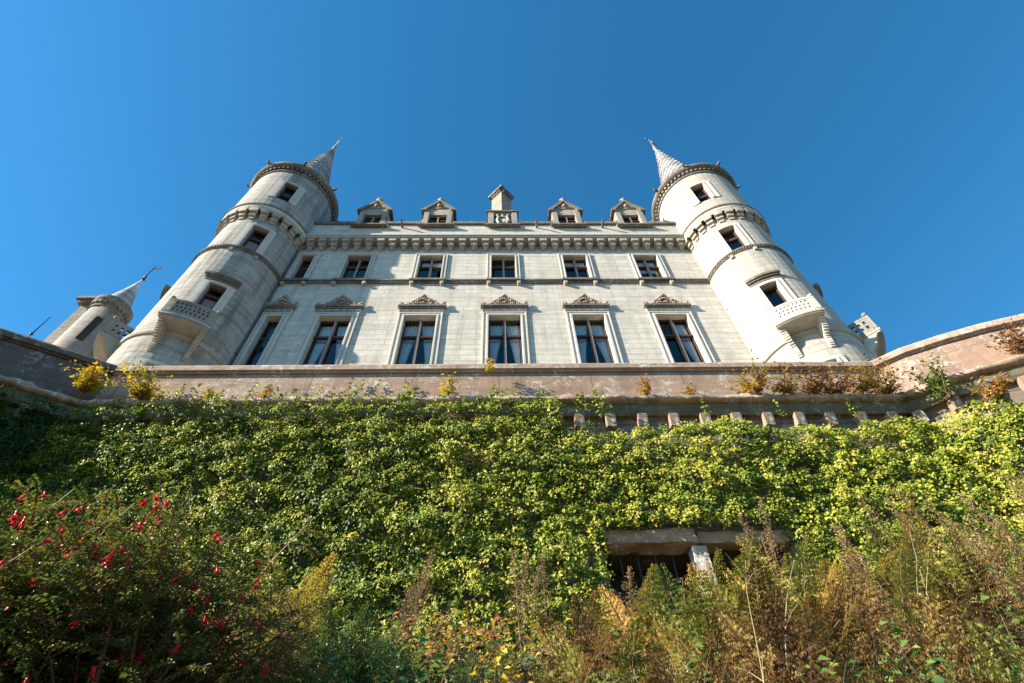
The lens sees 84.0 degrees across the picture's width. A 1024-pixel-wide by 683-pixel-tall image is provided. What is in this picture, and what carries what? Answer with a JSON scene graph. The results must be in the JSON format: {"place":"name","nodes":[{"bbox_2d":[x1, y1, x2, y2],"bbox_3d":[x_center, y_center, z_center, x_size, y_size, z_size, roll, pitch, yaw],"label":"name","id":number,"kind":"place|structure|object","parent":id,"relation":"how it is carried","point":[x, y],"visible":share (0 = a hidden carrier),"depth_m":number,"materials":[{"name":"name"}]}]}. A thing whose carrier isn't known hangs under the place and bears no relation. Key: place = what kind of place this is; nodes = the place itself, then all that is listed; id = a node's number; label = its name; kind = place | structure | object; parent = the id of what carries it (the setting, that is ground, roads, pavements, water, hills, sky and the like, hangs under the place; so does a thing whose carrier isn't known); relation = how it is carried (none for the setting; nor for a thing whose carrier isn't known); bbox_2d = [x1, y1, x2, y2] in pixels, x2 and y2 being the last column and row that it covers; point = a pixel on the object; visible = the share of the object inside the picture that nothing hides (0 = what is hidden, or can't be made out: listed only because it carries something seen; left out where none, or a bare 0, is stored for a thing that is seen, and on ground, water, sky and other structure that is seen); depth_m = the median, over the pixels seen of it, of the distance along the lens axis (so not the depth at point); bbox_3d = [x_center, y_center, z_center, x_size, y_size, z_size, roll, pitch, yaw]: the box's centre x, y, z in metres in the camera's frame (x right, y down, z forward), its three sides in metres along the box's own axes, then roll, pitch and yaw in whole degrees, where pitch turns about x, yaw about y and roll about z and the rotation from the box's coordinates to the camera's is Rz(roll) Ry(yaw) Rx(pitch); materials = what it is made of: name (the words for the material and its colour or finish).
{"place":"outdoors","nodes":[
{"label":"outdoors","id":0,"kind":"place"},
{"bbox_2d":[0,0,1023,353],"label":"sky","id":1,"kind":"structure","parent":0,"point":[878,144],"materials":[{"name":"blue"}]},
{"bbox_3d":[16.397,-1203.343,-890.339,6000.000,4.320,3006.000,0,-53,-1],"label":"ground","id":2,"kind":"structure","parent":0,"visible":0},
{"bbox_2d":[0,479,132,650],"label":"fuchsia bush","id":3,"kind":"object","parent":2,"relation":"on","point":[55,505],"visible":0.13,"depth_m":3.80,"materials":[{"name":"green plant"}]},
{"bbox_2d":[0,545,143,682],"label":"fuchsia bush","id":4,"kind":"object","parent":2,"relation":"on","point":[9,650],"visible":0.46,"depth_m":2.95,"materials":[{"name":"green plant"}]},
{"bbox_2d":[0,473,266,682],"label":"fuchsia bush","id":5,"kind":"object","parent":2,"relation":"on","point":[25,577],"visible":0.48,"depth_m":3.13,"materials":[{"name":"green plant"}]},
{"bbox_2d":[0,476,358,682],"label":"fuchsia bush","id":6,"kind":"object","parent":2,"relation":"on","point":[151,656],"visible":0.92,"depth_m":3.16,"materials":[{"name":"green plant"}]},
{"bbox_2d":[167,622,294,682],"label":"leafy plant","id":7,"kind":"object","parent":2,"relation":"on","point":[232,649],"visible":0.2,"depth_m":3.39,"materials":[{"name":"green plant"}]},
{"bbox_2d":[196,590,269,671],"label":"leafy plant","id":8,"kind":"object","parent":2,"relation":"on","point":[242,633],"visible":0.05,"depth_m":4.33,"materials":[{"name":"green plant"}]},
{"bbox_2d":[254,588,311,677],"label":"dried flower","id":9,"kind":"object","parent":2,"relation":"on","point":[296,603],"visible":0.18,"depth_m":4.44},
{"bbox_2d":[222,543,352,682],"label":"fern","id":10,"kind":"object","parent":2,"relation":"on","point":[308,588],"visible":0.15,"depth_m":4.75,"materials":[{"name":"plant"}]},
{"bbox_2d":[226,634,362,682],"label":"leafy plant","id":11,"kind":"object","parent":2,"relation":"on","point":[309,678],"visible":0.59,"depth_m":3.37,"materials":[{"name":"green plant"}]},
{"bbox_2d":[273,600,394,682],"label":"fern","id":12,"kind":"object","parent":2,"relation":"on","point":[330,649],"visible":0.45,"depth_m":3.85,"materials":[{"name":"plant"}]},
{"bbox_2d":[296,603,422,682],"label":"feathery plant","id":13,"kind":"object","parent":2,"relation":"on","point":[357,649],"visible":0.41,"depth_m":3.93,"materials":[{"name":"plant"}]},
{"bbox_2d":[310,599,447,682],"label":"leafy plant","id":14,"kind":"object","parent":2,"relation":"on","point":[381,655],"visible":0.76,"depth_m":3.64,"materials":[{"name":"green plant"}]},
{"bbox_2d":[385,547,437,664],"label":"dried flower","id":15,"kind":"object","parent":2,"relation":"on","point":[419,594],"visible":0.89,"depth_m":5.15,"materials":[{"name":"plant"}]},
{"bbox_2d":[375,646,451,682],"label":"leafy plant","id":16,"kind":"object","parent":2,"relation":"on","point":[435,657],"visible":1,"depth_m":3.26,"materials":[{"name":"green plant"}]},
{"bbox_2d":[378,608,474,682],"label":"leafy plant","id":17,"kind":"object","parent":2,"relation":"on","point":[427,642],"visible":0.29,"depth_m":4.66,"materials":[{"name":"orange plant"}]},
{"bbox_2d":[361,638,517,682],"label":"shrub","id":18,"kind":"object","parent":2,"relation":"on","point":[469,659],"visible":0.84,"depth_m":3.46,"materials":[{"name":"plant"}]},
{"bbox_2d":[410,594,509,682],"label":"leafy plant","id":19,"kind":"object","parent":2,"relation":"on","point":[459,641],"visible":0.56,"depth_m":4.42,"materials":[{"name":"green plant"}]},
{"bbox_2d":[435,591,517,680],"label":"bare twig","id":20,"kind":"object","parent":2,"relation":"on","point":[454,628],"visible":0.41,"depth_m":4.39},
{"bbox_2d":[0,313,1023,680],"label":"terrace wall","id":21,"kind":"structure","parent":2,"relation":"on","point":[36,365],"depth_m":8.41,"materials":[{"name":"beige stone"}]},
{"bbox_2d":[62,357,117,395],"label":"parapet shrub","id":22,"kind":"object","parent":21,"relation":"on","point":[86,384],"visible":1,"depth_m":8.46,"materials":[{"name":"yellow plant"}]},
{"bbox_2d":[117,357,179,398],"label":"parapet shrub","id":23,"kind":"object","parent":21,"relation":"on","point":[136,391],"visible":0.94,"depth_m":8.42,"materials":[{"name":"yellow plant"}]},
{"bbox_2d":[201,388,218,399],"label":"parapet shrub","id":24,"kind":"object","parent":21,"relation":"on","point":[211,393],"visible":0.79,"depth_m":8.55,"materials":[{"name":"yellow plant"}]},
{"bbox_2d":[258,384,277,397],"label":"parapet shrub","id":25,"kind":"object","parent":21,"relation":"on","point":[263,394],"visible":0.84,"depth_m":8.54,"materials":[{"name":"yellow plant"}]},
{"bbox_2d":[438,371,457,395],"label":"parapet shrub","id":26,"kind":"object","parent":21,"relation":"on","point":[449,390],"visible":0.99,"depth_m":8.63,"materials":[{"name":"yellow plant"}]},
{"bbox_2d":[484,358,495,371],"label":"parapet shrub","id":27,"kind":"object","parent":21,"relation":"on","point":[490,368],"visible":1,"depth_m":9.08,"materials":[{"name":"yellow plant"}]},
{"bbox_2d":[0,377,1023,682],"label":"ivy","id":28,"kind":"object","parent":21,"relation":"attached to","point":[942,449],"visible":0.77,"depth_m":7.22,"materials":[{"name":"green plant"}]},
{"bbox_2d":[634,373,651,395],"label":"parapet shrub","id":29,"kind":"object","parent":21,"relation":"on","point":[645,389],"visible":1,"depth_m":8.74,"materials":[{"name":"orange plant"}]},
{"bbox_2d":[679,383,699,394],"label":"parapet shrub","id":30,"kind":"object","parent":21,"relation":"on","point":[689,391],"visible":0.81,"depth_m":8.73,"materials":[{"name":"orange plant"}]},
{"bbox_2d":[602,528,794,629],"bbox_3d":[2.256,3.087,6.304,2.400,1.947,0.706,0,-53,-1],"label":"window","id":31,"kind":"structure","parent":21,"relation":"in","point":[631,541],"depth_m":6.80,"materials":[{"name":"stone"}]},
{"bbox_2d":[726,357,773,394],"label":"parapet shrub","id":32,"kind":"object","parent":21,"relation":"on","point":[754,388],"visible":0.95,"depth_m":8.76,"materials":[{"name":"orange plant"}]},
{"bbox_2d":[762,359,805,394],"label":"parapet shrub","id":33,"kind":"object","parent":21,"relation":"on","point":[789,388],"visible":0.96,"depth_m":8.69,"materials":[{"name":"orange plant"}]},
{"bbox_2d":[783,361,847,394],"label":"parapet shrub","id":34,"kind":"object","parent":21,"relation":"on","point":[818,387],"visible":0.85,"depth_m":8.71,"materials":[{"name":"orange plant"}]},
{"bbox_2d":[806,355,856,394],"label":"parapet shrub","id":35,"kind":"object","parent":21,"relation":"on","point":[839,389],"visible":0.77,"depth_m":8.73,"materials":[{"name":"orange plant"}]},
{"bbox_2d":[829,349,896,393],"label":"parapet shrub","id":36,"kind":"object","parent":21,"relation":"on","point":[864,386],"visible":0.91,"depth_m":8.73,"materials":[{"name":"orange plant"}]},
{"bbox_2d":[868,358,916,393],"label":"parapet shrub","id":37,"kind":"object","parent":21,"relation":"on","point":[890,388],"visible":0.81,"depth_m":8.76,"materials":[{"name":"orange plant"}]},
{"bbox_2d":[901,352,958,400],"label":"parapet shrub","id":38,"kind":"object","parent":21,"relation":"on","point":[943,388],"visible":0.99,"depth_m":8.48,"materials":[{"name":"green plant"}]},
{"bbox_2d":[961,370,1014,400],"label":"parapet shrub","id":39,"kind":"object","parent":21,"relation":"on","point":[998,389],"visible":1,"depth_m":7.96,"materials":[{"name":"orange plant"}]},
{"bbox_2d":[985,315,1023,354],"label":"parapet shrub","id":40,"kind":"object","parent":21,"relation":"on","point":[1017,344],"visible":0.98,"depth_m":8.50,"materials":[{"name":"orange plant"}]},
{"bbox_2d":[469,647,559,682],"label":"leafy plant","id":41,"kind":"object","parent":2,"relation":"on","point":[503,676],"visible":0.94,"depth_m":3.14,"materials":[{"name":"yellow plant"}]},
{"bbox_2d":[467,591,570,682],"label":"leafy plant","id":42,"kind":"object","parent":2,"relation":"on","point":[532,645],"visible":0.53,"depth_m":4.12,"materials":[{"name":"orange plant"}]},
{"bbox_2d":[503,549,556,681],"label":"dried flower","id":43,"kind":"object","parent":2,"relation":"on","point":[533,576],"visible":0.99,"depth_m":5.48,"materials":[{"name":"plant"}]},
{"bbox_2d":[61,603,1021,682],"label":"undergrowth","id":44,"kind":"object","parent":2,"relation":"on","point":[528,667],"visible":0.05,"depth_m":4.40,"materials":[{"name":"green plant"}]},
{"bbox_2d":[497,631,615,682],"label":"fern","id":45,"kind":"object","parent":2,"relation":"on","point":[572,680],"visible":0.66,"depth_m":3.42,"materials":[{"name":"plant"}]},
{"bbox_2d":[515,590,630,682],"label":"fern","id":46,"kind":"object","parent":2,"relation":"on","point":[589,651],"visible":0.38,"depth_m":4.62,"materials":[{"name":"plant"}]},
{"bbox_2d":[534,618,683,682],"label":"fern","id":47,"kind":"object","parent":2,"relation":"on","point":[637,673],"visible":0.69,"depth_m":3.35,"materials":[{"name":"plant"}]},
{"bbox_2d":[609,566,655,628],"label":"dried flower","id":48,"kind":"object","parent":2,"relation":"on","point":[630,578],"visible":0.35,"depth_m":5.64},
{"bbox_2d":[586,563,686,678],"bbox_3d":[1.199,2.721,5.114,1.020,1.072,0.973,-36,-60,23],"label":"fern","id":49,"kind":"object","parent":2,"relation":"on","point":[644,592],"visible":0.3,"depth_m":5.05,"materials":[{"name":"plant"}]},
{"bbox_2d":[604,548,731,675],"bbox_3d":[1.456,2.599,4.912,1.197,1.192,1.121,0,-53,-1],"label":"fern","id":50,"kind":"object","parent":2,"relation":"on","point":[681,602],"visible":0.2,"depth_m":4.89,"materials":[{"name":"plant"}]},
{"bbox_2d":[594,642,756,682],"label":"fern","id":51,"kind":"object","parent":2,"relation":"on","point":[662,668],"visible":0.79,"depth_m":3.20,"materials":[{"name":"plant"}]},
{"bbox_2d":[644,583,784,682],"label":"fern","id":52,"kind":"object","parent":2,"relation":"on","point":[688,627],"visible":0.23,"depth_m":4.31,"materials":[{"name":"plant"}]},
{"bbox_2d":[672,642,768,682],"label":"leafy plant","id":53,"kind":"object","parent":2,"relation":"on","point":[691,662],"visible":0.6,"depth_m":3.76,"materials":[{"name":"green plant"}]},
{"bbox_2d":[674,529,771,654],"bbox_3d":[1.865,2.482,4.816,0.949,1.178,1.103,-17,-55,11],"label":"fern","id":54,"kind":"object","parent":2,"relation":"on","point":[735,588],"visible":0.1,"depth_m":4.86,"materials":[{"name":"plant"}]},
{"bbox_2d":[667,553,797,682],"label":"bare twig","id":55,"kind":"object","parent":2,"relation":"on","point":[761,666],"visible":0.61,"depth_m":3.96,"materials":[{"name":"plant"}]},
{"bbox_2d":[655,559,810,682],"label":"fern","id":56,"kind":"object","parent":2,"relation":"on","point":[741,624],"visible":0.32,"depth_m":4.13,"materials":[{"name":"plant"}]},
{"bbox_2d":[641,661,838,682],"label":"fern","id":57,"kind":"object","parent":2,"relation":"on","point":[782,676],"visible":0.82,"depth_m":3.07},
{"bbox_2d":[738,498,788,577],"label":"dried flower","id":58,"kind":"object","parent":2,"relation":"on","point":[767,532],"visible":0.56,"depth_m":6.07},
{"bbox_2d":[690,527,850,678],"bbox_3d":[2.335,2.456,4.687,1.390,1.297,1.245,-15,-55,10],"label":"fern","id":59,"kind":"object","parent":2,"relation":"on","point":[825,597],"visible":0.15,"depth_m":4.71,"materials":[{"name":"plant"}]},
{"bbox_2d":[761,537,807,611],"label":"dry grass","id":60,"kind":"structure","parent":2,"relation":"on","point":[799,577],"depth_m":5.18,"materials":[{"name":"plant"}]},
{"bbox_2d":[700,584,869,682],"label":"fern","id":61,"kind":"object","parent":2,"relation":"on","point":[828,610],"visible":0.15,"depth_m":4.25,"materials":[{"name":"plant"}]},
{"bbox_2d":[731,533,848,622],"bbox_3d":[2.646,2.655,5.314,1.173,1.224,1.320,0,-53,-1],"label":"fern","id":62,"kind":"object","parent":2,"relation":"on","point":[791,587],"visible":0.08,"depth_m":5.35,"materials":[{"name":"plant"}]},
{"bbox_2d":[715,594,877,682],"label":"fern","id":63,"kind":"object","parent":2,"relation":"on","point":[822,648],"visible":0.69,"depth_m":3.91,"materials":[{"name":"plant"}]},
{"bbox_2d":[788,655,896,682],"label":"leafy plant","id":64,"kind":"object","parent":2,"relation":"on","point":[821,657],"visible":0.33,"depth_m":3.56,"materials":[{"name":"green plant"}]},
{"bbox_2d":[775,547,910,649],"bbox_3d":[3.062,2.535,5.047,1.297,1.247,1.057,-30,-58,19],"label":"fern","id":65,"kind":"object","parent":2,"relation":"on","point":[879,572],"visible":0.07,"depth_m":4.99,"materials":[{"name":"plant"}]},
{"bbox_2d":[807,524,885,607],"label":"dried flower","id":66,"kind":"object","parent":2,"relation":"on","point":[852,561],"visible":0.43,"depth_m":5.51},
{"bbox_2d":[815,659,880,682],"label":"leafy plant","id":67,"kind":"object","parent":2,"relation":"on","point":[859,674],"visible":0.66,"depth_m":3.36,"materials":[{"name":"green plant"}]},
{"bbox_2d":[789,588,909,682],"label":"bare twig","id":68,"kind":"object","parent":2,"relation":"on","point":[860,642],"visible":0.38,"depth_m":4.05,"materials":[{"name":"plant"}]},
{"bbox_2d":[774,622,951,682],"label":"fern","id":69,"kind":"object","parent":2,"relation":"on","point":[812,677],"visible":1,"depth_m":3.01,"materials":[{"name":"plant"}]},
{"bbox_2d":[785,548,950,682],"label":"fern","id":70,"kind":"object","parent":2,"relation":"on","point":[893,642],"visible":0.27,"depth_m":4.36,"materials":[{"name":"plant"}]},
{"bbox_2d":[834,552,914,673],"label":"dried flower","id":71,"kind":"object","parent":2,"relation":"on","point":[863,559],"visible":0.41,"depth_m":4.71,"materials":[{"name":"plant"}]},
{"bbox_2d":[827,490,952,630],"bbox_3d":[3.612,2.456,5.253,1.221,1.517,1.232,-30,-58,19],"label":"fern","id":72,"kind":"object","parent":2,"relation":"on","point":[911,558],"visible":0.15,"depth_m":5.28,"materials":[{"name":"plant"}]},
{"bbox_2d":[864,533,944,666],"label":"dry grass","id":73,"kind":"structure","parent":2,"relation":"on","point":[922,589],"depth_m":4.54,"materials":[{"name":"plant"}]},
{"bbox_2d":[854,493,958,589],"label":"dried flower","id":74,"kind":"object","parent":2,"relation":"on","point":[890,503],"visible":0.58,"depth_m":5.97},
{"bbox_2d":[859,618,997,682],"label":"leafy plant","id":75,"kind":"object","parent":2,"relation":"on","point":[897,634],"visible":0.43,"depth_m":3.54,"materials":[{"name":"green plant"}]},
{"bbox_2d":[842,538,1017,681],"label":"fern","id":76,"kind":"object","parent":2,"relation":"on","point":[958,586],"visible":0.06,"depth_m":4.44,"materials":[{"name":"plant"}]},
{"bbox_2d":[892,645,980,682],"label":"leafy plant","id":77,"kind":"object","parent":2,"relation":"on","point":[937,679],"visible":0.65,"depth_m":3.15,"materials":[{"name":"green plant"}]},
{"bbox_2d":[880,599,1023,682],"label":"fern","id":78,"kind":"object","parent":2,"relation":"on","point":[958,651],"visible":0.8,"depth_m":2.99,"materials":[{"name":"plant"}]},
{"bbox_2d":[892,488,1017,603],"bbox_3d":[4.152,2.203,4.927,0.627,2.175,0.340,0,-53,-1],"label":"dried flower","id":79,"kind":"object","parent":2,"relation":"on","point":[935,537],"visible":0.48,"depth_m":5.38,"materials":[{"name":"plant"}]},
{"bbox_2d":[891,553,1023,682],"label":"fern","id":80,"kind":"object","parent":2,"relation":"on","point":[987,617],"visible":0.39,"depth_m":3.69,"materials":[{"name":"plant"}]},
{"bbox_2d":[904,522,1023,653],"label":"fern","id":81,"kind":"object","parent":2,"relation":"on","point":[938,578],"visible":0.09,"depth_m":4.85,"materials":[{"name":"plant"}]},
{"bbox_2d":[911,586,1023,682],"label":"leafy plant","id":82,"kind":"object","parent":2,"relation":"on","point":[983,597],"visible":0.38,"depth_m":3.53,"materials":[{"name":"green plant"}]},
{"bbox_2d":[914,618,1023,682],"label":"fern","id":83,"kind":"object","parent":2,"relation":"on","point":[1008,656],"visible":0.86,"depth_m":2.92,"materials":[{"name":"plant"}]},
{"bbox_2d":[941,516,1003,591],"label":"dried flower","id":84,"kind":"object","parent":2,"relation":"on","point":[950,521],"visible":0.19,"depth_m":5.95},
{"bbox_2d":[923,557,1023,633],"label":"fern","id":85,"kind":"object","parent":2,"relation":"on","point":[999,594],"visible":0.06,"depth_m":4.59,"materials":[{"name":"plant"}]},
{"bbox_2d":[927,560,1023,652],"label":"bare twig","id":86,"kind":"object","parent":2,"relation":"on","point":[964,606],"visible":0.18,"depth_m":3.84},
{"bbox_2d":[935,475,1023,601],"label":"fern","id":87,"kind":"object","parent":2,"relation":"on","point":[1020,501],"visible":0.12,"depth_m":5.12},
{"bbox_2d":[942,522,1023,644],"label":"leafy plant","id":88,"kind":"object","parent":2,"relation":"on","point":[1007,537],"visible":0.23,"depth_m":4.59,"materials":[{"name":"green plant"}]},
{"bbox_2d":[945,620,1023,679],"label":"leafy plant","id":89,"kind":"object","parent":2,"relation":"on","point":[1011,646],"visible":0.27,"depth_m":3.53,"materials":[{"name":"green plant"}]},
{"bbox_2d":[946,550,1023,622],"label":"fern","id":90,"kind":"object","parent":2,"relation":"on","point":[971,566],"visible":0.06,"depth_m":5.22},
{"bbox_2d":[957,476,1023,565],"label":"dried flower","id":91,"kind":"object","parent":2,"relation":"on","point":[962,499],"visible":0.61,"depth_m":5.84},
{"bbox_2d":[959,512,1023,616],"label":"dried flower","id":92,"kind":"object","parent":2,"relation":"on","point":[983,541],"visible":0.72,"depth_m":4.59,"materials":[{"name":"plant"}]},
{"bbox_2d":[959,556,1023,653],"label":"leafy plant","id":93,"kind":"object","parent":2,"relation":"on","point":[1007,581],"visible":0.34,"depth_m":4.03,"materials":[{"name":"green plant"}]},
{"bbox_2d":[964,482,1023,567],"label":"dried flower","id":94,"kind":"object","parent":2,"relation":"on","point":[977,496],"visible":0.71,"depth_m":5.23,"materials":[{"name":"green plant"}]},
{"bbox_2d":[991,468,1023,496],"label":"dried flower","id":95,"kind":"object","parent":2,"relation":"on","point":[1007,480],"visible":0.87,"depth_m":5.48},
{"label":"terrace ground","id":96,"kind":"structure","parent":0,"visible":0},
{"bbox_2d":[29,136,885,365],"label":"castle","id":97,"kind":"structure","parent":96,"relation":"on","point":[286,267],"depth_m":26.14,"materials":[{"name":"stone"}]},
{"bbox_2d":[232,294,297,364],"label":"window frame","id":98,"kind":"structure","parent":97,"relation":"in","point":[282,307],"depth_m":24.26,"materials":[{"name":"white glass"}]},
{"bbox_2d":[285,254,320,277],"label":"window frame","id":99,"kind":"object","parent":97,"relation":"in","point":[306,268],"depth_m":28.68,"materials":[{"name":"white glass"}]},
{"bbox_2d":[291,294,363,364],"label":"window frame","id":100,"kind":"structure","parent":97,"relation":"in","point":[330,343],"depth_m":24.54,"materials":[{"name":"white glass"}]},
{"bbox_2d":[334,253,376,278],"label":"window frame","id":101,"kind":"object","parent":97,"relation":"in","point":[354,269],"depth_m":29.05,"materials":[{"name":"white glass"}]},
{"bbox_2d":[387,294,445,363],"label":"window frame","id":102,"kind":"structure","parent":97,"relation":"in","point":[419,344],"depth_m":24.67,"materials":[{"name":"white stone"}]},
{"bbox_2d":[411,253,447,277],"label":"window frame","id":103,"kind":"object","parent":97,"relation":"in","point":[427,269],"depth_m":29.23,"materials":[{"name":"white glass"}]},
{"bbox_2d":[487,253,520,276],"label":"window","id":104,"kind":"structure","parent":97,"relation":"in","point":[500,268],"depth_m":29.42,"materials":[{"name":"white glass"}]},
{"bbox_2d":[480,294,530,363],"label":"window frame","id":105,"kind":"structure","parent":97,"relation":"in","point":[504,343],"depth_m":24.77,"materials":[{"name":"white stone"}]},
{"bbox_2d":[558,253,595,276],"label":"window","id":106,"kind":"structure","parent":97,"relation":"in","point":[569,268],"depth_m":29.47,"materials":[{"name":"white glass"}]},
{"bbox_2d":[562,294,623,362],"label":"window","id":107,"kind":"structure","parent":97,"relation":"in","point":[589,340],"depth_m":24.86,"materials":[{"name":"white stone"}]},
{"bbox_2d":[628,253,670,277],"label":"window","id":108,"kind":"structure","parent":97,"relation":"in","point":[642,268],"depth_m":29.14,"materials":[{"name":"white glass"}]},
{"bbox_2d":[643,293,715,362],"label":"window","id":109,"kind":"structure","parent":97,"relation":"in","point":[676,340],"depth_m":25.07,"materials":[{"name":"white stone"}]}
]}

